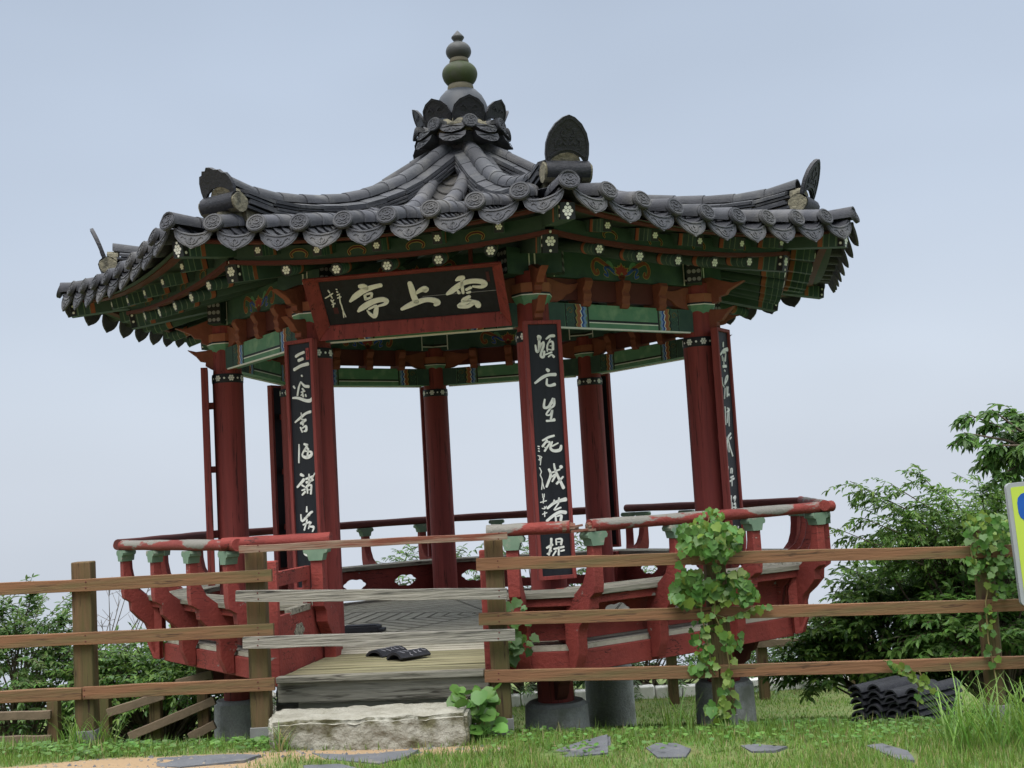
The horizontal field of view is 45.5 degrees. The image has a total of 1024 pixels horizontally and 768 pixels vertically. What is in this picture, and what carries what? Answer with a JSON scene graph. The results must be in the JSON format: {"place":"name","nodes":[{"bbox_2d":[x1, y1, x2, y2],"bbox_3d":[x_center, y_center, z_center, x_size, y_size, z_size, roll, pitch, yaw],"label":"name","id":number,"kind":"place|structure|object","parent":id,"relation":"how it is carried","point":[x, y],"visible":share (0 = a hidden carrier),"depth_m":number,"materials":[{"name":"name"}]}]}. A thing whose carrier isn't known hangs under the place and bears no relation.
{"place":"outdoors","nodes":[
{"label":"outdoors","id":0,"kind":"place"},
{"bbox_2d":[345,623,385,632],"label":"roof tile","id":1,"kind":"object","parent":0,"point":[363,628],"visible":0.79,"depth_m":10.70,"materials":[{"name":"ceramic"}]},
{"bbox_2d":[0,676,1023,767],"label":"ground","id":2,"kind":"structure","parent":0,"point":[123,762],"depth_m":7.08,"materials":[{"name":"green plant"}]},
{"bbox_2d":[0,573,124,735],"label":"hedge shrub","id":3,"kind":"object","parent":2,"relation":"on","point":[46,656],"visible":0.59,"depth_m":12.75,"materials":[{"name":"green plant"}]},
{"bbox_2d":[45,711,130,747],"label":"grass clump","id":4,"kind":"object","parent":2,"relation":"on","point":[71,731],"visible":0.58,"depth_m":7.74,"materials":[{"name":"green plant"}]},
{"bbox_2d":[0,667,216,744],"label":"wooden fence","id":5,"kind":"object","parent":2,"relation":"on","point":[159,722],"visible":0.67,"depth_m":10.82,"materials":[{"name":"brown wood"}]},
{"bbox_2d":[62,588,169,655],"bbox_3d":[-4.374,2.627,13.742,1.629,1.430,0.500,-3,-5,-1],"label":"bare shrub","id":6,"kind":"object","parent":2,"relation":"on","point":[109,624],"visible":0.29,"depth_m":13.73,"materials":[{"name":"plant"}]},
{"bbox_2d":[37,622,223,742],"bbox_3d":[-3.671,3.168,12.522,2.485,1.566,2.108,-3,-5,-1],"label":"hedge shrub","id":7,"kind":"object","parent":2,"relation":"on","point":[135,666],"visible":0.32,"depth_m":12.25,"materials":[{"name":"green plant"}]},
{"bbox_2d":[0,552,275,743],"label":"wooden fence","id":8,"kind":"object","parent":2,"relation":"on","point":[85,638],"visible":0.94,"depth_m":7.82,"materials":[{"name":"brown wood"}]},
{"bbox_2d":[235,532,514,648],"bbox_3d":[-0.881,1.341,7.824,1.770,0.705,0.057,-3,-5,-1],"label":"entry barrier","id":9,"kind":"object","parent":8,"relation":"attached to","point":[348,639],"visible":1,"depth_m":7.79,"materials":[{"name":"grey wood"}]},
{"bbox_2d":[0,664,276,742],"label":"hedge shrub","id":10,"kind":"object","parent":2,"relation":"on","point":[193,726],"visible":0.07,"depth_m":12.71,"materials":[{"name":"green plant"}]},
{"bbox_2d":[0,735,280,759],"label":"weeds","id":11,"kind":"object","parent":2,"relation":"on","point":[264,739],"visible":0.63,"depth_m":7.38,"materials":[{"name":"green plant"}]},
{"bbox_2d":[157,754,262,767],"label":"paving slate","id":12,"kind":"object","parent":2,"relation":"on","point":[195,761],"visible":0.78,"depth_m":6.93,"materials":[{"name":"grey stone"}]},
{"bbox_2d":[15,745,499,767],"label":"gravel","id":13,"kind":"structure","parent":2,"relation":"on","point":[204,761],"depth_m":7.09,"materials":[{"name":"beige gravel"}]},
{"bbox_2d":[272,691,276,713],"bbox_3d":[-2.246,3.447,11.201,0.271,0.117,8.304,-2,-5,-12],"label":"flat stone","id":14,"kind":"object","parent":2,"relation":"on","point":[274,696],"visible":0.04,"depth_m":14.50,"materials":[{"name":"white stone"}]},
{"bbox_2d":[259,722,294,751],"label":"grass clump","id":15,"kind":"object","parent":2,"relation":"on","point":[285,742],"visible":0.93,"depth_m":7.26,"materials":[{"name":"green plant"}]},
{"bbox_2d":[276,687,298,710],"bbox_3d":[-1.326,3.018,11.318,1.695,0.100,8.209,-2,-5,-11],"label":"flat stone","id":16,"kind":"object","parent":2,"relation":"on","point":[280,706],"visible":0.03,"depth_m":11.58,"materials":[{"name":"black stone"}]},
{"bbox_2d":[303,764,355,767],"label":"paving slate","id":17,"kind":"object","parent":2,"relation":"on","point":[327,766],"visible":0.98,"depth_m":6.72,"materials":[{"name":"grey stone"}]},
{"bbox_2d":[312,749,420,764],"bbox_3d":[-0.882,2.152,6.932,0.691,0.066,0.386,-4,-5,7],"label":"paving slate","id":18,"kind":"object","parent":2,"relation":"on","point":[375,757],"visible":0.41,"depth_m":6.94,"materials":[{"name":"grey stone"}]},
{"bbox_2d":[268,702,471,749],"bbox_3d":[-0.888,2.158,7.573,1.292,0.274,0.556,-3,-5,-1],"label":"step stone","id":19,"kind":"object","parent":2,"relation":"on","point":[394,726],"visible":0.66,"depth_m":7.35,"materials":[{"name":"beige stone"}]},
{"bbox_2d":[376,543,483,585],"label":"bush","id":20,"kind":"object","parent":2,"relation":"on","point":[390,557],"visible":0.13,"depth_m":17.58,"materials":[{"name":"green plant"}]},
{"bbox_2d":[56,31,859,741],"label":"pavilion","id":21,"kind":"structure","parent":2,"relation":"on","point":[600,269],"depth_m":10.18,"materials":[{"name":"red paint"}]},
{"bbox_2d":[200,368,218,585],"bbox_3d":[-2.823,0.865,11.454,0.124,2.020,0.300,-2,-5,-13],"label":"inscription panel","id":22,"kind":"object","parent":21,"relation":"attached to","point":[209,470],"visible":0.85,"depth_m":11.32,"materials":[{"name":"red paint"}]},
{"bbox_2d":[267,385,286,570],"bbox_3d":[-2.500,1.022,13.397,0.124,2.020,0.300,-7,-6,31],"label":"inscription panel","id":23,"kind":"object","parent":21,"relation":"attached to","point":[276,462],"visible":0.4,"depth_m":13.32,"materials":[{"name":"red paint"}]},
{"bbox_2d":[284,338,327,589],"bbox_3d":[-1.645,0.649,9.841,0.300,2.020,0.124,-7,-6,31],"label":"inscription panel","id":24,"kind":"object","parent":21,"relation":"attached to","point":[304,439],"visible":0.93,"depth_m":9.81,"materials":[{"name":"red paint"}]},
{"bbox_2d":[365,645,406,657],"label":"roof tile","id":25,"kind":"object","parent":21,"relation":"on","point":[384,652],"visible":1,"depth_m":9.00,"materials":[{"name":"ceramic"}]},
{"bbox_2d":[302,249,511,340],"bbox_3d":[-0.826,-0.797,9.588,1.580,0.766,0.408,-4,-5,9],"label":"name board","id":26,"kind":"object","parent":21,"relation":"hanging from","point":[470,295],"visible":0.99,"depth_m":9.64,"materials":[{"name":"black paint"}]},
{"bbox_2d":[386,648,430,659],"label":"roof tile","id":27,"kind":"object","parent":21,"relation":"on","point":[410,653],"visible":1,"depth_m":8.69,"materials":[{"name":"ceramic"}]},
{"bbox_2d":[419,387,431,556],"bbox_3d":[-0.896,1.033,14.551,0.300,2.020,0.124,-2,-5,-13],"label":"inscription panel","id":28,"kind":"object","parent":21,"relation":"attached to","point":[425,468],"visible":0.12,"depth_m":14.53,"materials":[{"name":"red paint"}]},
{"bbox_2d":[506,597,539,667],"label":"climbing vine","id":29,"kind":"object","parent":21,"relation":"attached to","point":[516,648],"visible":0.61,"depth_m":8.18,"materials":[{"name":"green plant"}]},
{"bbox_2d":[522,320,576,580],"bbox_3d":[0.283,0.509,9.550,0.300,2.020,0.124,-2,-5,-13],"label":"inscription panel","id":30,"kind":"object","parent":21,"relation":"attached to","point":[547,427],"visible":0.99,"depth_m":9.51,"materials":[{"name":"red paint"}]},
{"bbox_2d":[600,373,620,546],"bbox_3d":[1.051,0.890,14.239,0.300,2.020,0.124,-7,-6,31],"label":"inscription panel","id":31,"kind":"object","parent":21,"relation":"attached to","point":[611,455],"visible":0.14,"depth_m":14.19,"materials":[{"name":"red paint"}]},
{"bbox_2d":[710,327,745,550],"bbox_3d":[1.871,0.519,10.693,0.124,2.020,0.300,-7,-6,31],"label":"inscription panel","id":32,"kind":"object","parent":21,"relation":"attached to","point":[726,419],"visible":0.86,"depth_m":10.65,"materials":[{"name":"red paint"}]},
{"bbox_2d":[446,683,507,738],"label":"leafy plant","id":33,"kind":"object","parent":2,"relation":"on","point":[483,702],"visible":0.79,"depth_m":7.53,"materials":[{"name":"green plant"}]},
{"bbox_2d":[0,709,1017,755],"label":"fence line grass","id":34,"kind":"structure","parent":2,"relation":"on","point":[26,739],"depth_m":7.66,"materials":[{"name":"green plant"}]},
{"bbox_2d":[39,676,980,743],"bbox_3d":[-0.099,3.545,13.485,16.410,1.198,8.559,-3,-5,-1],"label":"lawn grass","id":35,"kind":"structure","parent":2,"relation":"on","point":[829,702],"depth_m":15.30,"materials":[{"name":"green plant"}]},
{"bbox_2d":[471,532,586,685],"bbox_3d":[0.389,3.237,17.362,2.274,2.553,1.872,-2,-5,-12],"label":"bush","id":36,"kind":"object","parent":2,"relation":"on","point":[580,571],"visible":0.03,"depth_m":17.57,"materials":[{"name":"green plant"}]},
{"bbox_2d":[511,681,579,697],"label":"bush","id":37,"kind":"object","parent":2,"relation":"on","point":[528,687],"visible":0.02,"depth_m":16.67,"materials":[{"name":"green plant"}]},
{"bbox_2d":[555,734,610,756],"bbox_3d":[0.389,2.158,7.179,0.443,0.067,0.618,-3,-5,-1],"label":"paving slate","id":38,"kind":"object","parent":2,"relation":"on","point":[604,741],"visible":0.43,"depth_m":7.11,"materials":[{"name":"grey stone"}]},
{"bbox_2d":[571,566,697,683],"bbox_3d":[1.775,3.516,17.417,2.751,1.956,2.041,-3,-5,-1],"label":"bush","id":39,"kind":"object","parent":2,"relation":"on","point":[659,660],"depth_m":17.33,"materials":[{"name":"green plant"}]},
{"bbox_2d":[573,654,754,700],"bbox_3d":[2.037,3.922,17.382,2.838,1.301,2.078,-3,-5,-1],"label":"bush","id":40,"kind":"object","parent":2,"relation":"on","point":[655,682],"visible":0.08,"depth_m":17.07,"materials":[{"name":"green plant"}]},
{"bbox_2d":[646,743,690,758],"bbox_3d":[0.897,2.113,6.946,0.273,0.066,0.442,-3,-5,-1],"label":"paving slate","id":41,"kind":"object","parent":2,"relation":"on","point":[670,750],"visible":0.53,"depth_m":6.91,"materials":[{"name":"grey stone"}]},
{"bbox_2d":[648,687,701,730],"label":"grass clump","id":42,"kind":"object","parent":2,"relation":"on","point":[680,719],"visible":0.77,"depth_m":7.78,"materials":[{"name":"green plant"}]},
{"bbox_2d":[511,675,848,706],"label":"kerb","id":43,"kind":"structure","parent":2,"relation":"on","point":[649,691],"depth_m":16.64,"materials":[{"name":"white stone"}]},
{"bbox_2d":[490,617,874,704],"bbox_3d":[2.166,3.647,16.139,5.363,1.473,0.192,-3,-5,-1],"label":"wooden fence","id":44,"kind":"object","parent":2,"relation":"on","point":[761,657],"visible":0.04,"depth_m":16.09,"materials":[{"name":"brown wood"}]},
{"bbox_2d":[476,529,1023,737],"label":"wooden fence","id":45,"kind":"object","parent":2,"relation":"on","point":[494,564],"visible":0.83,"depth_m":7.88,"materials":[{"name":"brown wood"}]},
{"bbox_2d":[667,507,772,729],"bbox_3d":[1.342,1.501,7.828,0.680,1.427,0.422,-3,-5,-1],"label":"climbing vine","id":46,"kind":"object","parent":45,"relation":"attached to","point":[690,588],"visible":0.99,"depth_m":7.79,"materials":[{"name":"green plant"}]},
{"bbox_2d":[883,510,1015,706],"bbox_3d":[2.841,1.443,7.880,0.959,1.222,0.250,-3,-5,-1],"label":"climbing vine","id":47,"kind":"object","parent":45,"relation":"attached to","point":[989,538],"visible":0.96,"depth_m":7.86,"materials":[{"name":"green plant"}]},
{"bbox_2d":[485,714,1020,756],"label":"weeds","id":48,"kind":"object","parent":2,"relation":"on","point":[560,745],"visible":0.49,"depth_m":7.30,"materials":[{"name":"green plant"}]},
{"bbox_2d":[741,744,787,752],"bbox_3d":[1.435,2.087,6.909,0.280,0.066,0.232,-3,-5,-1],"label":"paving slate","id":49,"kind":"object","parent":2,"relation":"on","point":[756,748],"visible":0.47,"depth_m":6.88,"materials":[{"name":"grey stone"}]},
{"bbox_2d":[745,622,838,693],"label":"bush","id":50,"kind":"object","parent":2,"relation":"on","point":[753,657],"visible":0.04,"depth_m":17.18,"materials":[{"name":"green plant"}]},
{"bbox_2d":[851,716,875,721],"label":"roof tile","id":51,"kind":"object","parent":2,"relation":"on","point":[856,719],"visible":0.13,"depth_m":9.19,"materials":[{"name":"ceramic"}]},
{"bbox_2d":[851,709,876,718],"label":"roof tile","id":52,"kind":"object","parent":51,"relation":"on","point":[857,713],"visible":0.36,"depth_m":9.20,"materials":[{"name":"ceramic"}]},
{"bbox_2d":[852,702,877,711],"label":"roof tile","id":53,"kind":"object","parent":52,"relation":"on","point":[858,706],"visible":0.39,"depth_m":9.22,"materials":[{"name":"ceramic"}]},
{"bbox_2d":[850,695,878,704],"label":"roof tile","id":54,"kind":"object","parent":53,"relation":"on","point":[865,701],"visible":0.4,"depth_m":9.20,"materials":[{"name":"ceramic"}]},
{"bbox_2d":[850,689,876,698],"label":"roof tile","id":55,"kind":"object","parent":54,"relation":"on","point":[858,693],"visible":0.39,"depth_m":9.21,"materials":[{"name":"ceramic"}]},
{"bbox_2d":[848,675,899,692],"bbox_3d":[2.793,2.299,9.359,0.540,0.053,0.128,1,-7,-38],"label":"roof tile","id":56,"kind":"object","parent":55,"relation":"on","point":[861,687],"visible":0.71,"depth_m":9.25,"materials":[{"name":"ceramic"}]},
{"bbox_2d":[758,544,970,704],"bbox_3d":[3.673,2.325,11.771,2.539,1.741,1.880,-3,-5,-1],"label":"broadleaf shrub","id":57,"kind":"object","parent":2,"relation":"on","point":[839,638],"visible":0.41,"depth_m":11.46,"materials":[{"name":"green plant"}]},
{"bbox_2d":[738,711,1023,724],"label":"weeds","id":58,"kind":"object","parent":2,"relation":"on","point":[846,720],"visible":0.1,"depth_m":8.45,"materials":[{"name":"green plant"}]},
{"bbox_2d":[867,743,914,762],"bbox_3d":[2.121,2.060,6.735,0.173,0.069,0.490,-3,-5,-9],"label":"paving slate","id":59,"kind":"object","parent":2,"relation":"on","point":[898,751],"visible":0.34,"depth_m":6.75,"materials":[{"name":"grey stone"}]},
{"bbox_2d":[821,463,1023,709],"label":"young elm","id":60,"kind":"object","parent":2,"relation":"on","point":[919,532],"visible":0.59,"depth_m":10.51,"materials":[{"name":"green plant"}]},
{"bbox_2d":[873,520,1023,710],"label":"broadleaf shrub","id":61,"kind":"object","parent":2,"relation":"on","point":[946,626],"visible":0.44,"depth_m":10.37,"materials":[{"name":"green plant"}]},
{"bbox_2d":[911,665,1023,752],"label":"grass clump","id":62,"kind":"object","parent":2,"relation":"on","point":[960,718],"visible":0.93,"depth_m":6.87,"materials":[{"name":"green plant"}]},
{"bbox_2d":[946,403,1023,492],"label":"broadleaf tree","id":63,"kind":"object","parent":2,"relation":"on","point":[995,459],"visible":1,"depth_m":9.54,"materials":[{"name":"green plant"}]},
{"bbox_2d":[1004,482,1023,604],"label":"notice sign","id":64,"kind":"object","parent":2,"relation":"on","point":[1014,495],"visible":1,"depth_m":7.59,"materials":[{"name":"yellow metal"}]},
{"bbox_2d":[0,0,1023,710],"label":"sky","id":65,"kind":"structure","parent":0,"point":[113,113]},
{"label":"roof tile","id":66,"kind":"object","parent":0,"visible":0},
{"bbox_2d":[866,709,896,718],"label":"roof tile","id":67,"kind":"object","parent":66,"relation":"on","point":[875,713],"visible":0.34,"depth_m":9.05,"materials":[{"name":"ceramic"}]},
{"bbox_2d":[867,702,898,711],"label":"roof tile","id":68,"kind":"object","parent":67,"relation":"on","point":[880,707],"visible":0.4,"depth_m":9.06,"materials":[{"name":"ceramic"}]},
{"bbox_2d":[868,696,894,704],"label":"roof tile","id":69,"kind":"object","parent":68,"relation":"on","point":[876,699],"visible":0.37,"depth_m":9.07,"materials":[{"name":"ceramic"}]},
{"bbox_2d":[867,689,894,698],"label":"roof tile","id":70,"kind":"object","parent":69,"relation":"on","point":[874,693],"visible":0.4,"depth_m":9.07,"materials":[{"name":"ceramic"}]},
{"bbox_2d":[867,674,919,691],"bbox_3d":[2.902,2.262,9.239,0.540,0.053,0.128,1,-7,-38],"label":"roof tile","id":71,"kind":"object","parent":70,"relation":"on","point":[891,684],"visible":0.69,"depth_m":9.15,"materials":[{"name":"ceramic"}]},
{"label":"roof tile","id":72,"kind":"object","parent":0,"visible":0},
{"bbox_2d":[887,713,917,720],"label":"roof tile","id":73,"kind":"object","parent":72,"relation":"on","point":[893,716],"visible":0.16,"depth_m":8.93,"materials":[{"name":"ceramic"}]},
{"bbox_2d":[886,706,915,716],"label":"roof tile","id":74,"kind":"object","parent":73,"relation":"on","point":[902,713],"visible":0.37,"depth_m":8.93,"materials":[{"name":"ceramic"}]},
{"bbox_2d":[888,700,914,709],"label":"roof tile","id":75,"kind":"object","parent":74,"relation":"on","point":[895,704],"visible":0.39,"depth_m":8.95,"materials":[{"name":"ceramic"}]},
{"bbox_2d":[884,693,915,703],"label":"roof tile","id":76,"kind":"object","parent":75,"relation":"on","point":[901,699],"visible":0.44,"depth_m":8.93,"materials":[{"name":"ceramic"}]},
{"bbox_2d":[883,679,936,696],"bbox_3d":[2.980,2.264,9.089,0.540,0.053,0.128,1,-7,-38],"label":"roof tile","id":77,"kind":"object","parent":76,"relation":"on","point":[900,691],"visible":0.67,"depth_m":8.96,"materials":[{"name":"ceramic"}]},
{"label":"roof tile","id":78,"kind":"object","parent":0,"visible":0},
{"bbox_2d":[908,708,962,719],"bbox_3d":[3.096,2.417,8.948,0.540,0.053,0.128,1,-7,-38],"label":"roof tile","id":79,"kind":"object","parent":78,"relation":"on","point":[932,715],"visible":0.16,"depth_m":8.86,"materials":[{"name":"ceramic"}]},
{"bbox_2d":[906,701,962,715],"bbox_3d":[3.105,2.370,8.961,0.540,0.053,0.128,1,-7,-38],"label":"roof tile","id":80,"kind":"object","parent":79,"relation":"on","point":[924,712],"visible":0.47,"depth_m":8.84,"materials":[{"name":"ceramic"}]},
{"bbox_2d":[905,694,961,709],"bbox_3d":[3.096,2.322,8.961,0.540,0.053,0.128,1,-7,-38],"label":"roof tile","id":81,"kind":"object","parent":80,"relation":"on","point":[912,704],"visible":0.54,"depth_m":8.86,"materials":[{"name":"ceramic"}]},
{"bbox_2d":[906,686,962,702],"bbox_3d":[3.110,2.274,8.978,0.540,0.053,0.128,1,-7,-38],"label":"roof tile","id":82,"kind":"object","parent":81,"relation":"on","point":[947,692],"visible":0.51,"depth_m":8.89,"materials":[{"name":"ceramic"}]},
{"bbox_2d":[905,678,961,694],"bbox_3d":[3.108,2.227,8.983,0.540,0.053,0.128,1,-7,-38],"label":"roof tile","id":83,"kind":"object","parent":82,"relation":"on","point":[945,684],"visible":0.77,"depth_m":8.96,"materials":[{"name":"ceramic"}]}
]}

